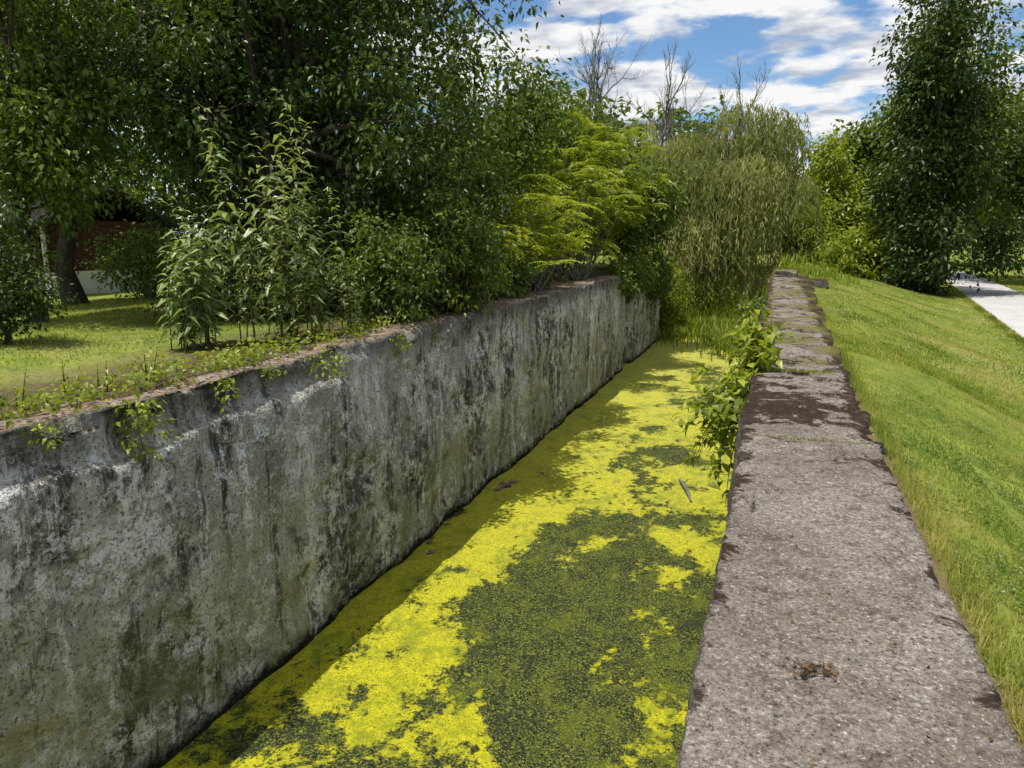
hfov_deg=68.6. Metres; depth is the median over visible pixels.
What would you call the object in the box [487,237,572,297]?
tall weed
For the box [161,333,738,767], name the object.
canal water
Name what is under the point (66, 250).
maple tree
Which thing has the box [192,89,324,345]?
tall weed
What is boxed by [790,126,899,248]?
box elder tree
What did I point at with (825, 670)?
leaf litter
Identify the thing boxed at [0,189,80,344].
hawthorn shrub
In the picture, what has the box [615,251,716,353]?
reed grass
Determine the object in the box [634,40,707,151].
dead tree
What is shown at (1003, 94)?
maple tree
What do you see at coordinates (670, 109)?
dead tree
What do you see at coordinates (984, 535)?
mown grass
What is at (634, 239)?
ash tree
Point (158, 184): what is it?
distant trees
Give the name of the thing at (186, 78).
elm tree
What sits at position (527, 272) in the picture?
honeysuckle bush
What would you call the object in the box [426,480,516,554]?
rubble stone
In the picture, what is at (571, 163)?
ailanthus tree
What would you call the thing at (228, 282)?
honeysuckle bush
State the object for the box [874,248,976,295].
honeysuckle bush
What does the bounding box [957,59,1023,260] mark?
maple tree
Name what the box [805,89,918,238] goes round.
maple tree
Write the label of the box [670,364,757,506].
grapevine plant
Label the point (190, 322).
goldenrod plant
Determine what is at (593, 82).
dead tree
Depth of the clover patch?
5.09 m
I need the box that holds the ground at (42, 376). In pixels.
[0,238,1023,754]
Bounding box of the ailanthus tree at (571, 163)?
[514,107,672,272]
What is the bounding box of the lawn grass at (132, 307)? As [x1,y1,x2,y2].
[0,293,429,369]
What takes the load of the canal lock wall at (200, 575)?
on the ground at (42, 376)
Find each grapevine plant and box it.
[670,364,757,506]
[720,300,800,385]
[734,295,767,326]
[737,313,761,345]
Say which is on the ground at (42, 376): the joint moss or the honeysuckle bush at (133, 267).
the honeysuckle bush at (133, 267)
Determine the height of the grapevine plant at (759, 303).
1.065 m
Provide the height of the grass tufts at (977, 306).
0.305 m
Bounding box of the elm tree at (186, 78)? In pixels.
[28,0,516,315]
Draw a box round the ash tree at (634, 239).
[570,143,699,278]
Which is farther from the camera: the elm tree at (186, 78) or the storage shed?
the storage shed
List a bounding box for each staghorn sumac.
[427,216,527,302]
[468,193,604,291]
[504,165,645,280]
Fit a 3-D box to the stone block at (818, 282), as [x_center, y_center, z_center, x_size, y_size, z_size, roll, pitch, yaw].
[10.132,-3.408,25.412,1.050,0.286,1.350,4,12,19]
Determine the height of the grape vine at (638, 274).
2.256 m
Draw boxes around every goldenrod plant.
[154,197,243,352]
[228,257,331,347]
[331,247,458,329]
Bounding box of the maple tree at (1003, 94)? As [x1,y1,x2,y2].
[848,0,1023,269]
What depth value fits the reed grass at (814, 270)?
32.84 m
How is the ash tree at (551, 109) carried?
on the ground at (42, 376)
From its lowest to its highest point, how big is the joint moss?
0.055 m
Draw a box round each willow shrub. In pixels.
[659,261,694,327]
[686,273,733,312]
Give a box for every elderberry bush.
[766,203,845,267]
[808,217,911,282]
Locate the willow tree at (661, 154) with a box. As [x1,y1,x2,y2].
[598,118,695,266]
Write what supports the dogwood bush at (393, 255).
on the ground at (42, 376)
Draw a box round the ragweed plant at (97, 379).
[0,332,178,409]
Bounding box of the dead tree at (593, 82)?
[554,12,649,260]
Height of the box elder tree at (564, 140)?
9.420 m
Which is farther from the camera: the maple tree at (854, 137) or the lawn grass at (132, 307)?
the maple tree at (854, 137)
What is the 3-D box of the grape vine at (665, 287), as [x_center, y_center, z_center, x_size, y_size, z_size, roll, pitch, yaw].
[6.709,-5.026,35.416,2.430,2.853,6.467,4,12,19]
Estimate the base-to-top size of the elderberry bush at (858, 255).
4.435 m
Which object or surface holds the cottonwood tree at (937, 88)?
on the ground at (42, 376)
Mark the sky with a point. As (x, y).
(817, 54)
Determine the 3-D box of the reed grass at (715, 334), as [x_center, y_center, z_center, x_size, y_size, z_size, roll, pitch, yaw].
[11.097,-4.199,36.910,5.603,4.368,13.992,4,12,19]
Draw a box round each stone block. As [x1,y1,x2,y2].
[773,270,797,276]
[794,278,828,288]
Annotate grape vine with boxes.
[598,251,663,304]
[643,248,679,308]
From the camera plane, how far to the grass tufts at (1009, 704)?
3.88 m
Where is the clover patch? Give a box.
[871,387,1023,688]
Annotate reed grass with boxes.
[599,249,823,332]
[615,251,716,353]
[674,255,799,361]
[782,261,877,290]
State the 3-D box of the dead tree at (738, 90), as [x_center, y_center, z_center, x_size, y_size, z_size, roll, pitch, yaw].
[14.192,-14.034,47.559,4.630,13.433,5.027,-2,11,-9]
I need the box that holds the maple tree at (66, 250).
[0,0,280,305]
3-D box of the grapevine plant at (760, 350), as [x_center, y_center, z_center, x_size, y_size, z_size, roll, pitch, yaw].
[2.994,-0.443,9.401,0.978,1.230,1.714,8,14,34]
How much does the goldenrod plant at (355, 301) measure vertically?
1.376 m
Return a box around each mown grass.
[809,266,1023,422]
[834,332,1023,713]
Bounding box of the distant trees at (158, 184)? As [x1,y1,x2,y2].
[0,55,1023,256]
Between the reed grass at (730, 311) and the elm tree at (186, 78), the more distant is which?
the reed grass at (730, 311)
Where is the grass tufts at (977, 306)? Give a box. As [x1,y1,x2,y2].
[943,275,1023,351]
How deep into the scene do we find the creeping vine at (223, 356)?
7.72 m
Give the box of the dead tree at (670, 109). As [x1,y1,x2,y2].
[621,51,720,251]
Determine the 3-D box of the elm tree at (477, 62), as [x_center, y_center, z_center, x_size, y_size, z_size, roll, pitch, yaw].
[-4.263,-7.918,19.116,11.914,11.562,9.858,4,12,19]
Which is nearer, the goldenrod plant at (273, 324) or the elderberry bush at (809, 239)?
the goldenrod plant at (273, 324)
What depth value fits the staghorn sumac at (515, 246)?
16.56 m
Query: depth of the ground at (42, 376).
9.70 m
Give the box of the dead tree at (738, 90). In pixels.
[693,56,771,263]
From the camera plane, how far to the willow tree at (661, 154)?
43.33 m
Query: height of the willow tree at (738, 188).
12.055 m
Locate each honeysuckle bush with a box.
[74,219,230,299]
[126,217,342,324]
[477,229,547,299]
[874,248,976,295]
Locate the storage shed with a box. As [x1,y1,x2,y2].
[0,185,179,295]
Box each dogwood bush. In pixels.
[266,169,425,319]
[327,205,459,326]
[397,181,521,322]
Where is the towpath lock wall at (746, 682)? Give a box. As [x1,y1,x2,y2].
[677,274,1023,767]
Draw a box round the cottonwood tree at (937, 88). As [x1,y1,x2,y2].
[843,0,1023,294]
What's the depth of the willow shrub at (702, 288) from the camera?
43.06 m
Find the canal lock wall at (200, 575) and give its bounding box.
[0,273,659,767]
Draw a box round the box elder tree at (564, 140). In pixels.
[454,65,656,255]
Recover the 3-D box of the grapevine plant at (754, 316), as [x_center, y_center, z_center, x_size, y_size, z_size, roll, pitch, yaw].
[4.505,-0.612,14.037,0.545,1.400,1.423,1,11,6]
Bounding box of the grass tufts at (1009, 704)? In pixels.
[808,287,1023,745]
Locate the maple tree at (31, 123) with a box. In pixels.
[0,0,160,322]
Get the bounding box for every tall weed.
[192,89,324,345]
[288,185,362,335]
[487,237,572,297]
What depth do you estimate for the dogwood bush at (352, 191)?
14.06 m
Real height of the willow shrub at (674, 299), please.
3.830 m
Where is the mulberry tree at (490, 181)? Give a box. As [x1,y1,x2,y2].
[354,117,532,281]
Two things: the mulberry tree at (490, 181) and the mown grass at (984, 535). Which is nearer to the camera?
the mown grass at (984, 535)
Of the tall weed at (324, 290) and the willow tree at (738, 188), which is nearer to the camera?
the tall weed at (324, 290)
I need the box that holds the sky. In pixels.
[52,0,1023,239]
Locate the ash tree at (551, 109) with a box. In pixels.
[365,2,599,240]
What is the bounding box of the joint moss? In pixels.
[748,338,873,443]
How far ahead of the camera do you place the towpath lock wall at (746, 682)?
3.22 m
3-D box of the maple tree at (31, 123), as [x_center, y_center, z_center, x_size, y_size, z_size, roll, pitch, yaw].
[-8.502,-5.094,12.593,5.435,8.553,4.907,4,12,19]
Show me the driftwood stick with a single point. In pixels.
(686, 489)
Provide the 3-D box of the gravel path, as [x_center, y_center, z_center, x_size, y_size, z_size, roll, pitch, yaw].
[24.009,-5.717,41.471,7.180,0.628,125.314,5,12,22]
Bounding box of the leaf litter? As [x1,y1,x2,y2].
[735,336,992,767]
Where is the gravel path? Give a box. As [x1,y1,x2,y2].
[947,271,1023,336]
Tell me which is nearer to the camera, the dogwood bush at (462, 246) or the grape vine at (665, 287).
the dogwood bush at (462, 246)
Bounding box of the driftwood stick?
[678,479,691,502]
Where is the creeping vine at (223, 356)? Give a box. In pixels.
[0,308,441,463]
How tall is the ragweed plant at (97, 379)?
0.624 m
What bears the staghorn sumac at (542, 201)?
on the ground at (42, 376)
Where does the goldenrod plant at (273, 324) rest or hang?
on the ground at (42, 376)
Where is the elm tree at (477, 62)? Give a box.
[71,0,571,296]
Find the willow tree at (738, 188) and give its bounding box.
[653,97,825,313]
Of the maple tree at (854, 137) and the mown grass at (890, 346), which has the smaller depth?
the mown grass at (890, 346)
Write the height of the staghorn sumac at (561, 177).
3.848 m

